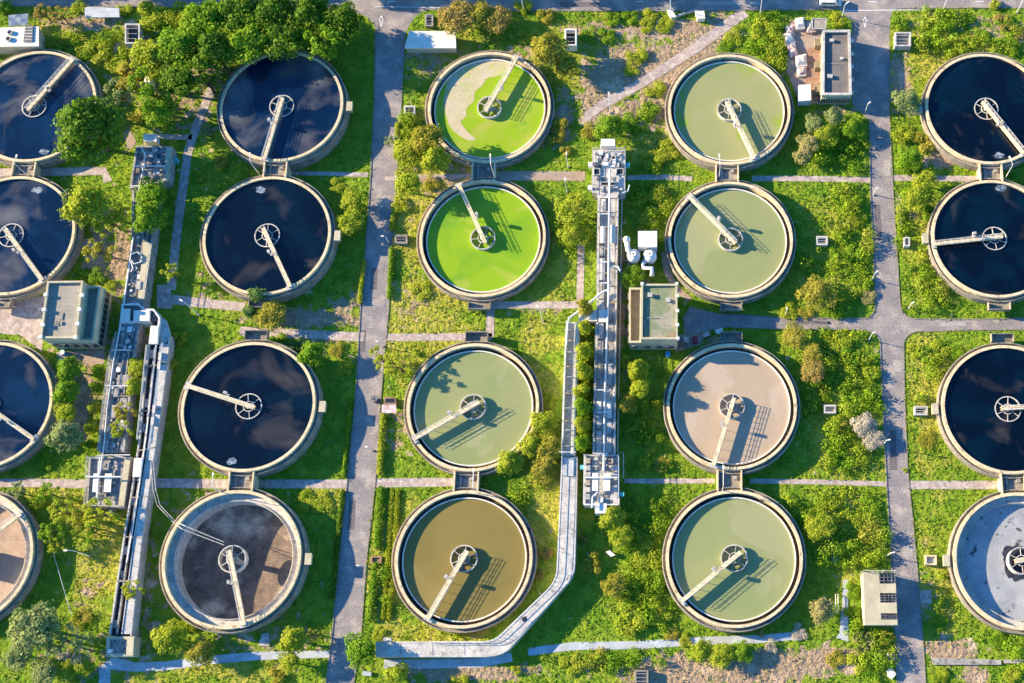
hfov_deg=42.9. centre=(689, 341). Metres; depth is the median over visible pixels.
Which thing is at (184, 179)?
path
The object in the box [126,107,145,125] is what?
bush
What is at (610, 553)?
white gas box
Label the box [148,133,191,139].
path
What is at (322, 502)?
bush
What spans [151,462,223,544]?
hose pair
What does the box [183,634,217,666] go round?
broadleaf tree
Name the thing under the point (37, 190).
foam
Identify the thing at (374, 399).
rubbish bin
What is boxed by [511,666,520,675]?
bush
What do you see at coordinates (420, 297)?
bush
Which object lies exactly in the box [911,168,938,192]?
broadleaf tree
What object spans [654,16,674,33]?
bush
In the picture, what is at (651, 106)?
bush
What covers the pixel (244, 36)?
broadleaf tree
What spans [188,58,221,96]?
open crowned tree
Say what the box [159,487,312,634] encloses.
settling tank
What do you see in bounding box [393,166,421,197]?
broadleaf tree
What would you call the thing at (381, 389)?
kerb
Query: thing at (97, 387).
tall shrub
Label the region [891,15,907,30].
bush
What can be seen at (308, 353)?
broadleaf tree
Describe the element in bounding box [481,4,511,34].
broadleaf tree
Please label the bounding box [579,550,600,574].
bush
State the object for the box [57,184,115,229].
broadleaf tree
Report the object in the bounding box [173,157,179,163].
turquoise box
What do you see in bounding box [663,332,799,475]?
settling tank
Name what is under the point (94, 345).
window
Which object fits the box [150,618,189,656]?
broadleaf tree
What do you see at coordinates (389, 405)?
pink bin shelter
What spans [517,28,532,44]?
bush
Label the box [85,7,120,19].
grey slab shelter
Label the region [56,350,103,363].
yard
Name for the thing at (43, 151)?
foam
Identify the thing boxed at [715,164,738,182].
link chamber
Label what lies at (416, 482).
path
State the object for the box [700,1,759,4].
road patch
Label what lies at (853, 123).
broadleaf tree
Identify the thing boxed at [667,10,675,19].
white tilted panel
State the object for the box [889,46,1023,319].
kerb
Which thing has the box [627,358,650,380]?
broadleaf tree
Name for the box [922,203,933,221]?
bush
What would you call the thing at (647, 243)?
dust collector
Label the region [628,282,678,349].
filter house
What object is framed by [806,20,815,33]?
covered heap
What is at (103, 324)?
window
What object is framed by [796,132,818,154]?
broadleaf tree
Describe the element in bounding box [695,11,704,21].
white block
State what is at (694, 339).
debris crate
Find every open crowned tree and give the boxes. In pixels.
[6,480,26,500]
[33,3,52,20]
[35,482,59,503]
[36,523,64,543]
[41,621,84,657]
[46,498,79,524]
[47,536,66,553]
[50,5,73,23]
[61,188,76,203]
[66,510,86,533]
[81,238,114,262]
[81,497,121,528]
[81,522,102,543]
[93,211,128,238]
[103,77,135,105]
[110,420,133,437]
[113,402,137,420]
[121,579,145,598]
[125,66,171,110]
[159,263,179,281]
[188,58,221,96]
[303,24,340,64]
[305,628,325,642]
[369,345,388,369]
[382,351,412,377]
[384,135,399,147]
[408,340,428,358]
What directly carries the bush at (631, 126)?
on the ground at (316, 314)
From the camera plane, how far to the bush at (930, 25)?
287.18 m
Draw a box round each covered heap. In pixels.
[782,33,794,46]
[785,25,793,36]
[787,41,797,57]
[795,17,804,30]
[795,54,806,66]
[796,66,805,77]
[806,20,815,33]
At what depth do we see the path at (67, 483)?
255.21 m
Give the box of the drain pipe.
[617,198,623,477]
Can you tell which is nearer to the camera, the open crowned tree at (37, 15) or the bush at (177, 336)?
the bush at (177, 336)
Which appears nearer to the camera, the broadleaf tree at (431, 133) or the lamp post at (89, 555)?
the lamp post at (89, 555)
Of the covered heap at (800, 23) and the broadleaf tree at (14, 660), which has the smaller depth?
the broadleaf tree at (14, 660)
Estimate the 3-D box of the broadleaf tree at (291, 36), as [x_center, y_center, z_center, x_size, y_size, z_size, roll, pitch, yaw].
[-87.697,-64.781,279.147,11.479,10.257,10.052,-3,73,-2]
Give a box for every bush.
[0,0,12,14]
[37,452,51,469]
[61,34,84,55]
[69,605,94,631]
[70,0,86,13]
[71,268,88,282]
[82,41,111,66]
[88,266,104,283]
[104,52,128,73]
[104,280,115,289]
[114,3,132,16]
[115,61,142,88]
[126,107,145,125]
[137,0,167,30]
[162,0,186,27]
[169,357,177,369]
[172,331,187,345]
[175,620,196,633]
[195,170,205,181]
[200,123,212,135]
[214,155,228,168]
[268,667,285,682]
[270,332,286,344]
[286,336,306,353]
[292,488,316,512]
[311,488,333,513]
[327,341,344,358]
[329,176,344,193]
[335,360,353,376]
[371,626,385,641]
[390,195,408,212]
[407,281,432,301]
[423,174,439,190]
[451,673,468,682]
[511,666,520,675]
[512,0,532,14]
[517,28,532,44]
[535,8,554,23]
[535,569,544,579]
[537,547,552,561]
[543,393,554,407]
[546,131,564,144]
[550,116,568,134]
[552,235,566,247]
[557,654,581,676]
[559,146,570,154]
[578,24,596,43]
[578,535,587,545]
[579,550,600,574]
[580,120,596,138]
[585,645,607,672]
[596,27,615,43]
[604,11,620,26]
[613,602,650,637]
[617,645,642,667]
[618,354,630,369]
[620,11,639,24]
[620,111,641,132]
[623,60,639,75]
[624,47,648,66]
[632,539,659,569]
[636,100,660,121]
[638,19,654,33]
[638,205,658,225]
[639,147,664,168]
[641,512,667,536]
[642,576,665,603]
[643,7,658,22]
[643,79,666,98]
[643,440,655,453]
[645,184,667,207]
[647,426,665,446]
[647,599,672,625]
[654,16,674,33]
[654,455,670,472]
[656,139,680,161]
[663,627,679,640]
[679,632,691,646]
[717,39,734,52]
[723,25,742,46]
[750,12,779,39]
[757,36,778,59]
[764,52,784,73]
[764,637,778,652]
[779,301,796,319]
[790,622,807,640]
[797,307,813,319]
[822,329,851,354]
[824,649,846,668]
[829,11,847,28]
[830,551,847,568]
[833,288,850,303]
[834,247,853,259]
[837,507,862,533]
[837,534,862,557]
[839,346,861,367]
[840,18,852,32]
[842,606,860,619]
[844,582,860,598]
[845,238,866,261]
[846,653,869,675]
[850,631,875,652]
[851,210,867,226]
[852,545,875,569]
[859,493,882,516]
[860,287,876,305]
[861,366,881,381]
[862,658,880,681]
[879,626,896,645]
[890,125,913,143]
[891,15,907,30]
[906,343,922,358]
[911,131,935,152]
[914,273,936,290]
[915,429,934,450]
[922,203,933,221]
[924,15,939,31]
[926,610,948,630]
[929,666,949,682]
[930,338,950,360]
[934,6,959,30]
[945,344,963,360]
[950,33,973,51]
[973,28,989,45]
[988,0,1000,9]
[988,629,1008,650]
[993,14,1012,29]
[1002,665,1021,682]
[1008,22,1023,39]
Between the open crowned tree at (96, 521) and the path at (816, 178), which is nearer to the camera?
the open crowned tree at (96, 521)
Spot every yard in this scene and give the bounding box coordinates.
[0,296,44,351]
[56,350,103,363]
[82,239,96,261]
[157,285,171,308]
[676,333,703,351]
[786,20,822,103]
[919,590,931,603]
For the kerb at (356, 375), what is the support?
on the ground at (316, 314)
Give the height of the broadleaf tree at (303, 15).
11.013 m
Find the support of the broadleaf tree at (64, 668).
on the ground at (316, 314)
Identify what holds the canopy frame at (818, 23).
on the yard at (803, 40)
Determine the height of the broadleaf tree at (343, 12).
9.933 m
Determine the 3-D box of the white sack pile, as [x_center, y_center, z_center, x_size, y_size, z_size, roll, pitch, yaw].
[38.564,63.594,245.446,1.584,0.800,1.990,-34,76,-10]
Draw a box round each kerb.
[11,5,285,8]
[326,32,375,682]
[353,40,404,682]
[435,9,835,10]
[723,120,875,318]
[731,327,896,682]
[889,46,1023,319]
[896,7,1023,8]
[903,329,1023,682]
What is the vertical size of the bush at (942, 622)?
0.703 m
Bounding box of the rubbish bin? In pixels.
[371,396,377,402]
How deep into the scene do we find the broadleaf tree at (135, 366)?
258.75 m
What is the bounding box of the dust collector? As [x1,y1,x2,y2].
[623,231,656,276]
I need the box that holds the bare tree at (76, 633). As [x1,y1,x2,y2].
[52,626,94,664]
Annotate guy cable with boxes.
[53,552,72,614]
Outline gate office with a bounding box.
[806,29,853,104]
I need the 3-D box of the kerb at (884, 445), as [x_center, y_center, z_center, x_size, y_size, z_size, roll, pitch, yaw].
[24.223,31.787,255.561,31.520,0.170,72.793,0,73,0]
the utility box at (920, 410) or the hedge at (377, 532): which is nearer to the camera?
the hedge at (377, 532)
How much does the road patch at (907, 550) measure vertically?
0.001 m
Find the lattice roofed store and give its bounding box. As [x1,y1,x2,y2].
[860,570,897,625]
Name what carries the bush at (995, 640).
on the ground at (316, 314)
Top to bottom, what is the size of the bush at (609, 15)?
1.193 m
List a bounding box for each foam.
[31,187,41,193]
[39,149,48,154]
[227,458,236,464]
[256,186,265,192]
[994,152,1004,157]
[996,185,1005,191]
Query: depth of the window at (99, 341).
261.16 m
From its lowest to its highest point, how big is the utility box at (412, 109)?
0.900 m
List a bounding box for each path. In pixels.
[0,167,111,182]
[0,479,86,487]
[99,651,328,682]
[122,130,135,149]
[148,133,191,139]
[156,478,227,488]
[166,87,215,289]
[171,295,245,310]
[239,327,363,340]
[258,480,346,487]
[291,171,367,176]
[374,478,452,486]
[384,653,512,668]
[385,174,469,180]
[386,333,491,340]
[486,303,493,336]
[494,301,584,308]
[496,171,584,180]
[528,631,801,655]
[576,244,583,303]
[581,8,747,126]
[624,478,714,482]
[627,174,691,181]
[661,252,691,301]
[750,479,885,485]
[752,176,869,182]
[836,580,848,641]
[893,175,976,181]
[910,481,997,488]
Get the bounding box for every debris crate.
[679,345,684,350]
[684,337,688,342]
[692,336,697,343]
[703,331,709,337]
[715,328,722,334]
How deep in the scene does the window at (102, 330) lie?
261.74 m
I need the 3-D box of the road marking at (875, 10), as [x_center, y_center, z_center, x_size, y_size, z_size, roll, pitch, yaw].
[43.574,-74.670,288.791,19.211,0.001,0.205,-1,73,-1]
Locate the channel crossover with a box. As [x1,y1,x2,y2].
[565,289,607,344]
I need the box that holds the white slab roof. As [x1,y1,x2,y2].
[405,31,456,52]
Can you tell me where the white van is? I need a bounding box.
[819,0,841,6]
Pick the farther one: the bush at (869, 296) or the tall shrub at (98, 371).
the bush at (869, 296)
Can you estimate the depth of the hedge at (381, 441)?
257.47 m
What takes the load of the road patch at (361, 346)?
on the service road at (373, 324)
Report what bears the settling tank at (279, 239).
on the ground at (316, 314)
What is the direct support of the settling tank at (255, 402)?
on the ground at (316, 314)
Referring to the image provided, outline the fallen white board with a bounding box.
[362,671,371,675]
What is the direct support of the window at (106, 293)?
in the pump house at (76, 314)
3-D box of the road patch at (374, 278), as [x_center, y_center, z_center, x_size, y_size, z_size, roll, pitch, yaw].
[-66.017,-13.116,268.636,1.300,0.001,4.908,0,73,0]
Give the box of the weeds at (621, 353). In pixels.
[47,9,1007,682]
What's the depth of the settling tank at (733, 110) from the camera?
278.77 m
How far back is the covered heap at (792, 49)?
284.56 m
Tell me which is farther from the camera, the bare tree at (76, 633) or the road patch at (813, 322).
the road patch at (813, 322)
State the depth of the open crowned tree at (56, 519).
249.11 m
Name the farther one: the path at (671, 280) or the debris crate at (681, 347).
the path at (671, 280)
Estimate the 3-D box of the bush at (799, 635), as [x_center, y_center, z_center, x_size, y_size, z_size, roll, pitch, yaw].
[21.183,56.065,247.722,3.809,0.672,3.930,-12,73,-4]
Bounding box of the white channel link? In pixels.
[120,303,170,344]
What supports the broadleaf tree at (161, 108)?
on the ground at (316, 314)
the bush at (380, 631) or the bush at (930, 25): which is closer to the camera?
the bush at (380, 631)
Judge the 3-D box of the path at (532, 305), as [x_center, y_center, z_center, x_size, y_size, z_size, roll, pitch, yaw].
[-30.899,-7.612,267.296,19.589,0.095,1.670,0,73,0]
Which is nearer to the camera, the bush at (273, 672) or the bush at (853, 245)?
the bush at (273, 672)
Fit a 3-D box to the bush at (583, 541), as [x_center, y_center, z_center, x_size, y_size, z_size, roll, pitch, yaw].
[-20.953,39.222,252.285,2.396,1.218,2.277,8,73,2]
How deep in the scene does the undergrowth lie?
261.95 m
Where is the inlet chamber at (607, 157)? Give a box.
[588,139,629,200]
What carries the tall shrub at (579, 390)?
on the ground at (316, 314)
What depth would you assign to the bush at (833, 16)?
287.11 m
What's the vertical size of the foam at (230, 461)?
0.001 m
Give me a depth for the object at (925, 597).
250.14 m
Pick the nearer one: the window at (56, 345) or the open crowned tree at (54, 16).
the window at (56, 345)
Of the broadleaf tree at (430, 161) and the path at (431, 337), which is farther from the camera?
the broadleaf tree at (430, 161)
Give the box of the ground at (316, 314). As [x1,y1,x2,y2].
[0,6,1023,682]
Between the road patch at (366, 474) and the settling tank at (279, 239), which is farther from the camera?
the settling tank at (279, 239)
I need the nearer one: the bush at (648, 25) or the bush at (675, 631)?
the bush at (675, 631)
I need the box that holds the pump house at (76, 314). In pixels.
[38,281,112,348]
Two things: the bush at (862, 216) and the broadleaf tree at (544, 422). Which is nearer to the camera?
the broadleaf tree at (544, 422)
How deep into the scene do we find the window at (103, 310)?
263.08 m
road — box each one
[0,0,1023,45]
[327,40,403,682]
[683,46,1023,682]
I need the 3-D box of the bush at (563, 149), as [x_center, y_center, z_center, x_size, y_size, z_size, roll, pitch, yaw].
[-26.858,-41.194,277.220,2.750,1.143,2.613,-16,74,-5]
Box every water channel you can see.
[97,190,161,475]
[109,335,174,636]
[559,320,580,456]
[592,170,620,454]
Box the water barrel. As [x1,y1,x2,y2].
[59,350,67,356]
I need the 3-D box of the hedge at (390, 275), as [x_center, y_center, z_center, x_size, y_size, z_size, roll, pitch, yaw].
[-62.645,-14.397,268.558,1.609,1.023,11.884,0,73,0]
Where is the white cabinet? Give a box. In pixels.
[143,134,159,145]
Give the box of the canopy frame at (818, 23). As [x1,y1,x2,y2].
[811,18,826,34]
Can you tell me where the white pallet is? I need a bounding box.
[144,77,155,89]
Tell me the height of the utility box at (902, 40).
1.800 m
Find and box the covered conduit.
[375,457,577,657]
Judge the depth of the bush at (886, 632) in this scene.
247.32 m
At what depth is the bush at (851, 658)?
245.63 m
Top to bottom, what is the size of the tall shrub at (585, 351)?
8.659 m
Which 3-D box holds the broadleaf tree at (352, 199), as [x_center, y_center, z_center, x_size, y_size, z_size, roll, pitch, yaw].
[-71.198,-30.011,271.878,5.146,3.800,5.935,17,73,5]
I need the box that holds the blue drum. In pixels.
[665,351,670,357]
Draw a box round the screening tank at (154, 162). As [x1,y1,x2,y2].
[129,145,176,190]
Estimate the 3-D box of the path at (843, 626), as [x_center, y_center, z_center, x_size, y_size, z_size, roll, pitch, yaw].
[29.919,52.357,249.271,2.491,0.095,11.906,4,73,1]
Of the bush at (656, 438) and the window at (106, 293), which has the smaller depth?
the bush at (656, 438)
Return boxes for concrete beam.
[932,658,1000,664]
[1004,659,1023,662]
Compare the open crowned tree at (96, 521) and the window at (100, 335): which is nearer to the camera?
the open crowned tree at (96, 521)
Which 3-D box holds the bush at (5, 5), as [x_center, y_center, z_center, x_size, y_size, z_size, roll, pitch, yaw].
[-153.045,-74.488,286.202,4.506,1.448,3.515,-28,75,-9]
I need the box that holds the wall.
[676,9,696,17]
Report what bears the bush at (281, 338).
on the ground at (316, 314)
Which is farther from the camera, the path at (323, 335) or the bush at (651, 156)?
the bush at (651, 156)
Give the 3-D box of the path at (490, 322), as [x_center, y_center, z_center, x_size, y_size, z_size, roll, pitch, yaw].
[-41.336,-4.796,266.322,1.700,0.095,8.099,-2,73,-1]
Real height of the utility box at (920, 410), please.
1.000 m
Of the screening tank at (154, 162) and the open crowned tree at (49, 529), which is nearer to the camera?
the open crowned tree at (49, 529)
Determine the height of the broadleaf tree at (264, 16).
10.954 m
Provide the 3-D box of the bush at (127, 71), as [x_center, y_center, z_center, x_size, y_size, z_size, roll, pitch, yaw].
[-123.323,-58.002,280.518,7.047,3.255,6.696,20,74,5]
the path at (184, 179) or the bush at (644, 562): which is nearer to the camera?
the bush at (644, 562)
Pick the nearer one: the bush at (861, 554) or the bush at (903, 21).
the bush at (861, 554)
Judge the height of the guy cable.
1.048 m
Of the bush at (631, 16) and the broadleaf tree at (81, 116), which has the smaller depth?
the broadleaf tree at (81, 116)
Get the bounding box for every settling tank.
[0,49,104,168]
[0,174,83,308]
[0,340,61,472]
[0,491,43,620]
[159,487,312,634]
[178,330,326,477]
[200,174,341,308]
[217,50,352,170]
[391,487,536,632]
[404,331,543,476]
[416,177,549,310]
[425,50,554,168]
[662,487,805,632]
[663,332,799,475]
[665,53,793,172]
[665,179,795,310]
[916,52,1023,171]
[922,178,1023,310]
[931,333,1023,478]
[942,489,1023,634]
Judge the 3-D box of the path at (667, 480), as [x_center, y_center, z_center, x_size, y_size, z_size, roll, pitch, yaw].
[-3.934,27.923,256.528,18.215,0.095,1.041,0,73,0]
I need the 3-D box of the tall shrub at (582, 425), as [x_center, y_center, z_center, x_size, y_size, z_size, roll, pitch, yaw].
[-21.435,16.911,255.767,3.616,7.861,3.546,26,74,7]
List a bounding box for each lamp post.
[63,549,90,556]
[179,299,199,315]
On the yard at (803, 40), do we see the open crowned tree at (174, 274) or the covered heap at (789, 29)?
the covered heap at (789, 29)
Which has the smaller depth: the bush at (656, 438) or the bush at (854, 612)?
the bush at (854, 612)
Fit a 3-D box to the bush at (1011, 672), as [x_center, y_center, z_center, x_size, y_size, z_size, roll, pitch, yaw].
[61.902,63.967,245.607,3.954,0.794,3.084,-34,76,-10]
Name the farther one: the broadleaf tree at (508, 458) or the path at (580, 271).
the path at (580, 271)
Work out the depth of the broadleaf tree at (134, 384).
257.74 m
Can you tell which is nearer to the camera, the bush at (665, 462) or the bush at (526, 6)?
the bush at (665, 462)
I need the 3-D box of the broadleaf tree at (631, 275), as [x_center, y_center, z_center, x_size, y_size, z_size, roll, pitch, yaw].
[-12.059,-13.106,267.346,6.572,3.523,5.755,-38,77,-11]
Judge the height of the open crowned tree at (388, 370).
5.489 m
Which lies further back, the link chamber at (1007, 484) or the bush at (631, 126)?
the bush at (631, 126)
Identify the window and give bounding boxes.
[49,343,62,347]
[59,343,71,347]
[69,343,81,347]
[78,343,90,347]
[88,343,100,347]
[97,337,103,346]
[98,331,104,340]
[99,319,105,328]
[99,325,105,334]
[100,313,106,322]
[101,307,107,316]
[102,301,108,310]
[103,295,109,304]
[104,289,109,298]
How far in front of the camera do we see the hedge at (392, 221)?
271.81 m
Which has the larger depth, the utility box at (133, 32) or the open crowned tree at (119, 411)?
the utility box at (133, 32)
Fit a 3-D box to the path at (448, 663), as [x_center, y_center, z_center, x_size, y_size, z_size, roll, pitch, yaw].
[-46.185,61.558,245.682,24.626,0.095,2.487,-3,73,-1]
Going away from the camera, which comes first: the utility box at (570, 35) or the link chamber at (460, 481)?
the link chamber at (460, 481)
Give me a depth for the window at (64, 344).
260.91 m
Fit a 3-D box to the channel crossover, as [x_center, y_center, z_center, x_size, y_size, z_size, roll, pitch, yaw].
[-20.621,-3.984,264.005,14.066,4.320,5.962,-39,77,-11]
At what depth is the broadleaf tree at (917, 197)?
271.44 m
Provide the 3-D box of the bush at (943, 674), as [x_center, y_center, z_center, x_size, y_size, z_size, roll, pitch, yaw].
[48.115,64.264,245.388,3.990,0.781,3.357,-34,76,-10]
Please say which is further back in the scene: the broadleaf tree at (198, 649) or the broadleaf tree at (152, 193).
the broadleaf tree at (152, 193)
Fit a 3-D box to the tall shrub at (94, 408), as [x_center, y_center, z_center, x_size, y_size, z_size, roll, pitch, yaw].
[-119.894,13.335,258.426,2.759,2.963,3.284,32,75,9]
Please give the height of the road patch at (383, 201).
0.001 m
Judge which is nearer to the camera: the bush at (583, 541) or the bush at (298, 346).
the bush at (583, 541)
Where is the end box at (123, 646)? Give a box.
[106,636,140,656]
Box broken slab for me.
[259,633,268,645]
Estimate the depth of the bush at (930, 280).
269.19 m
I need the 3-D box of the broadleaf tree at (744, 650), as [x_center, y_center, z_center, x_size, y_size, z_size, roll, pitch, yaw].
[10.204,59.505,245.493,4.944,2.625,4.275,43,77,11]
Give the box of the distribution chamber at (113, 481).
[83,454,133,515]
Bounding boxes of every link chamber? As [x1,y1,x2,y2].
[10,161,40,177]
[227,471,258,491]
[262,161,291,177]
[453,471,479,491]
[471,162,495,180]
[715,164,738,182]
[717,470,741,491]
[977,164,1003,180]
[998,473,1023,493]
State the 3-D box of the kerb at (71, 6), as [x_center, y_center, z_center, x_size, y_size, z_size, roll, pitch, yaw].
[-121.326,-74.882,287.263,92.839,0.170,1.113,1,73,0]
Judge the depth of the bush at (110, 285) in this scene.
267.25 m
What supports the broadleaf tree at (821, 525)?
on the ground at (316, 314)
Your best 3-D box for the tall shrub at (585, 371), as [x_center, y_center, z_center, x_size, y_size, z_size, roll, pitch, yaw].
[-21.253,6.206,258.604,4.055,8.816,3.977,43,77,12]
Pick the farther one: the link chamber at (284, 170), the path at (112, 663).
the link chamber at (284, 170)
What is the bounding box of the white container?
[798,84,810,105]
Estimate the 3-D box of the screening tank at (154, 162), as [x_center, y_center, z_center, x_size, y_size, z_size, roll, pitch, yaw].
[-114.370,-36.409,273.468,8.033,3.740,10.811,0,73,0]
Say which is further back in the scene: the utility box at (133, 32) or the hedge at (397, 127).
the utility box at (133, 32)
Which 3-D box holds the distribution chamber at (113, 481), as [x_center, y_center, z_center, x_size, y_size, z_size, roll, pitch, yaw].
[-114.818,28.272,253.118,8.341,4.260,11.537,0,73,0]
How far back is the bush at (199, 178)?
274.49 m
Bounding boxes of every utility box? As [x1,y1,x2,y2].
[124,24,143,48]
[370,556,381,563]
[395,235,407,244]
[404,106,415,115]
[425,14,433,27]
[564,29,576,51]
[635,670,647,682]
[816,236,827,246]
[823,405,835,413]
[894,32,910,49]
[903,237,909,247]
[913,406,927,415]
[924,555,936,565]
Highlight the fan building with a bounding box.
[0,26,45,54]
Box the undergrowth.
[25,5,1023,677]
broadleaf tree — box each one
[2,640,33,672]
[5,600,62,654]
[29,657,57,682]
[42,419,84,453]
[50,91,129,163]
[51,380,81,404]
[52,401,75,421]
[55,353,83,380]
[55,659,75,681]
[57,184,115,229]
[73,655,94,677]
[99,96,132,124]
[124,376,143,395]
[127,357,144,376]
[129,36,172,80]
[129,203,170,235]
[133,175,169,209]
[140,95,177,126]
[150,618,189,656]
[152,23,201,68]
[156,59,196,100]
[178,0,224,37]
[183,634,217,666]
[188,30,238,74]
[215,0,260,36]
[224,20,270,65]
[251,0,297,30]
[253,298,286,332]
[260,20,309,61]
[276,626,310,653]
[276,651,300,675]
[282,0,334,36]
[295,340,329,368]
[319,0,365,44]
[335,208,365,235]
[339,186,361,209]
[343,628,378,668]
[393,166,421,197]
[394,138,424,168]
[409,123,444,153]
[419,146,452,174]
[436,0,476,36]
[466,0,494,31]
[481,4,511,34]
[495,447,526,476]
[515,431,542,458]
[530,31,571,69]
[530,411,556,436]
[530,458,556,484]
[533,432,562,464]
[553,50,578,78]
[553,189,592,227]
[556,222,588,246]
[591,113,629,141]
[597,506,628,531]
[600,572,625,597]
[607,521,633,548]
[616,392,636,413]
[617,264,645,291]
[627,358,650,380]
[629,374,648,397]
[690,638,713,663]
[707,642,734,669]
[730,639,754,663]
[780,320,806,350]
[792,147,812,164]
[794,274,837,311]
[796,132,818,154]
[800,340,822,361]
[800,355,825,382]
[802,510,836,540]
[805,113,823,132]
[808,596,836,625]
[811,120,839,147]
[823,106,843,125]
[836,115,864,138]
[849,411,878,437]
[861,427,885,451]
[891,88,922,117]
[897,145,924,170]
[900,186,929,212]
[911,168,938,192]
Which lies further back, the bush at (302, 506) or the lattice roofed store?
the bush at (302, 506)
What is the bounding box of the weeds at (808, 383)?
[34,5,1023,676]
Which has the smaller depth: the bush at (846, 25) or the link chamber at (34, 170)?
the link chamber at (34, 170)
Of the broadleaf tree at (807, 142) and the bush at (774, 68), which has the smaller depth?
the broadleaf tree at (807, 142)
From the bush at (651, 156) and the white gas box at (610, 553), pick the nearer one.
the white gas box at (610, 553)
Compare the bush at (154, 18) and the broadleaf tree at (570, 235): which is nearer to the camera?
the broadleaf tree at (570, 235)
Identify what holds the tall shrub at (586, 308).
on the ground at (316, 314)
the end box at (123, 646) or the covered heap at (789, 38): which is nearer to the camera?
the end box at (123, 646)
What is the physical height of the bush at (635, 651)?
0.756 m
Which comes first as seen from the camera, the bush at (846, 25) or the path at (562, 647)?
the path at (562, 647)
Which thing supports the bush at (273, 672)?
on the ground at (316, 314)
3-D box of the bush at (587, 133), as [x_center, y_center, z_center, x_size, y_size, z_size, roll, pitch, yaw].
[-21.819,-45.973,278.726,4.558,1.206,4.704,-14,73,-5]
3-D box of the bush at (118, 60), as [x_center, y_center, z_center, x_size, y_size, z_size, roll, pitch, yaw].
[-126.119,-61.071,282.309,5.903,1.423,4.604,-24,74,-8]
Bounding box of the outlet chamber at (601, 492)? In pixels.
[580,453,623,515]
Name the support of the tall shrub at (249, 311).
on the ground at (316, 314)
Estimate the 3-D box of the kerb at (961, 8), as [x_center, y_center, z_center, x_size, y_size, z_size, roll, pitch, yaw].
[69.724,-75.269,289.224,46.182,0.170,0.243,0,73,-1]
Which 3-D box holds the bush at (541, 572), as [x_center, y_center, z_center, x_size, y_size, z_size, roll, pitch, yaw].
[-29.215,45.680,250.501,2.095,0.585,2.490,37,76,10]
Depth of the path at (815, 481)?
256.68 m
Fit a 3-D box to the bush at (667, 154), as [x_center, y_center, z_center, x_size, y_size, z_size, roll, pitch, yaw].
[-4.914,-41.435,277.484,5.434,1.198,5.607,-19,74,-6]
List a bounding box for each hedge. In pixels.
[330,489,344,599]
[341,397,352,477]
[356,259,365,304]
[366,562,379,621]
[372,485,384,549]
[377,411,386,475]
[380,489,394,619]
[386,247,394,299]
[386,489,401,619]
[388,211,396,231]
[393,122,399,159]
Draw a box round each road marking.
[374,6,439,7]
[840,9,924,10]
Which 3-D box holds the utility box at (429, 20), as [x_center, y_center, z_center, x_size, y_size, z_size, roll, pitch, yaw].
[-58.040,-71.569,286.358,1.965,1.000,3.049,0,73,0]
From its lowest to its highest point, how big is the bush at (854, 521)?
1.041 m
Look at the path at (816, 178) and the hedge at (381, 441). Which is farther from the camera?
the path at (816, 178)
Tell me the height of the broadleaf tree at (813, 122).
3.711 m
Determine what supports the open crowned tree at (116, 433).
on the ground at (316, 314)
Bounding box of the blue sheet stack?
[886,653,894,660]
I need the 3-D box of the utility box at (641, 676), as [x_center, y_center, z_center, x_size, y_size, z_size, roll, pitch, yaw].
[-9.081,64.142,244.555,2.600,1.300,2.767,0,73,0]
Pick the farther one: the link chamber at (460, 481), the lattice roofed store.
the link chamber at (460, 481)
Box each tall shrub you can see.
[82,438,96,449]
[83,421,98,434]
[86,400,101,414]
[87,381,103,395]
[90,365,105,381]
[241,305,258,318]
[246,288,267,303]
[383,661,410,682]
[572,382,589,399]
[573,397,593,420]
[573,416,590,437]
[574,340,596,362]
[574,360,595,385]
[574,434,591,452]
[576,298,594,319]
[576,320,592,336]
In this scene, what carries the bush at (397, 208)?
on the ground at (316, 314)
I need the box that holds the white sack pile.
[887,668,895,678]
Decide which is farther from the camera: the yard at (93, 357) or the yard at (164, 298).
the yard at (164, 298)
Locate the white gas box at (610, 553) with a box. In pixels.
[606,550,614,556]
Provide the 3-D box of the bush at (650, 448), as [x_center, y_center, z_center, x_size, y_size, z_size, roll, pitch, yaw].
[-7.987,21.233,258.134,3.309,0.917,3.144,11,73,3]
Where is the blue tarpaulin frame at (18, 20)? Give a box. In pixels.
[9,14,32,25]
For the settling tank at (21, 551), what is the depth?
250.64 m
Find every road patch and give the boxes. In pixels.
[347,500,355,529]
[359,330,365,351]
[361,470,371,477]
[371,268,377,289]
[377,196,389,206]
[560,2,599,6]
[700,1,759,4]
[790,320,829,323]
[874,205,881,239]
[884,160,890,175]
[889,430,896,469]
[893,360,901,371]
[902,545,912,555]
[940,322,965,325]
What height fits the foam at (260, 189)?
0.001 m
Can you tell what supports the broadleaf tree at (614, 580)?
on the ground at (316, 314)
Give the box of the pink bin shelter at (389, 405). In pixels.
[382,397,396,412]
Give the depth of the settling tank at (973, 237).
269.78 m
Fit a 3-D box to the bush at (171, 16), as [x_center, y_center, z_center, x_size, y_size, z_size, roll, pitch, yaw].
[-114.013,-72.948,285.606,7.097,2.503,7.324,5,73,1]
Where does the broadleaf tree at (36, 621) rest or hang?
on the ground at (316, 314)
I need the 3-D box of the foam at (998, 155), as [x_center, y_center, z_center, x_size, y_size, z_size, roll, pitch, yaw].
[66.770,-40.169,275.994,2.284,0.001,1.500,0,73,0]

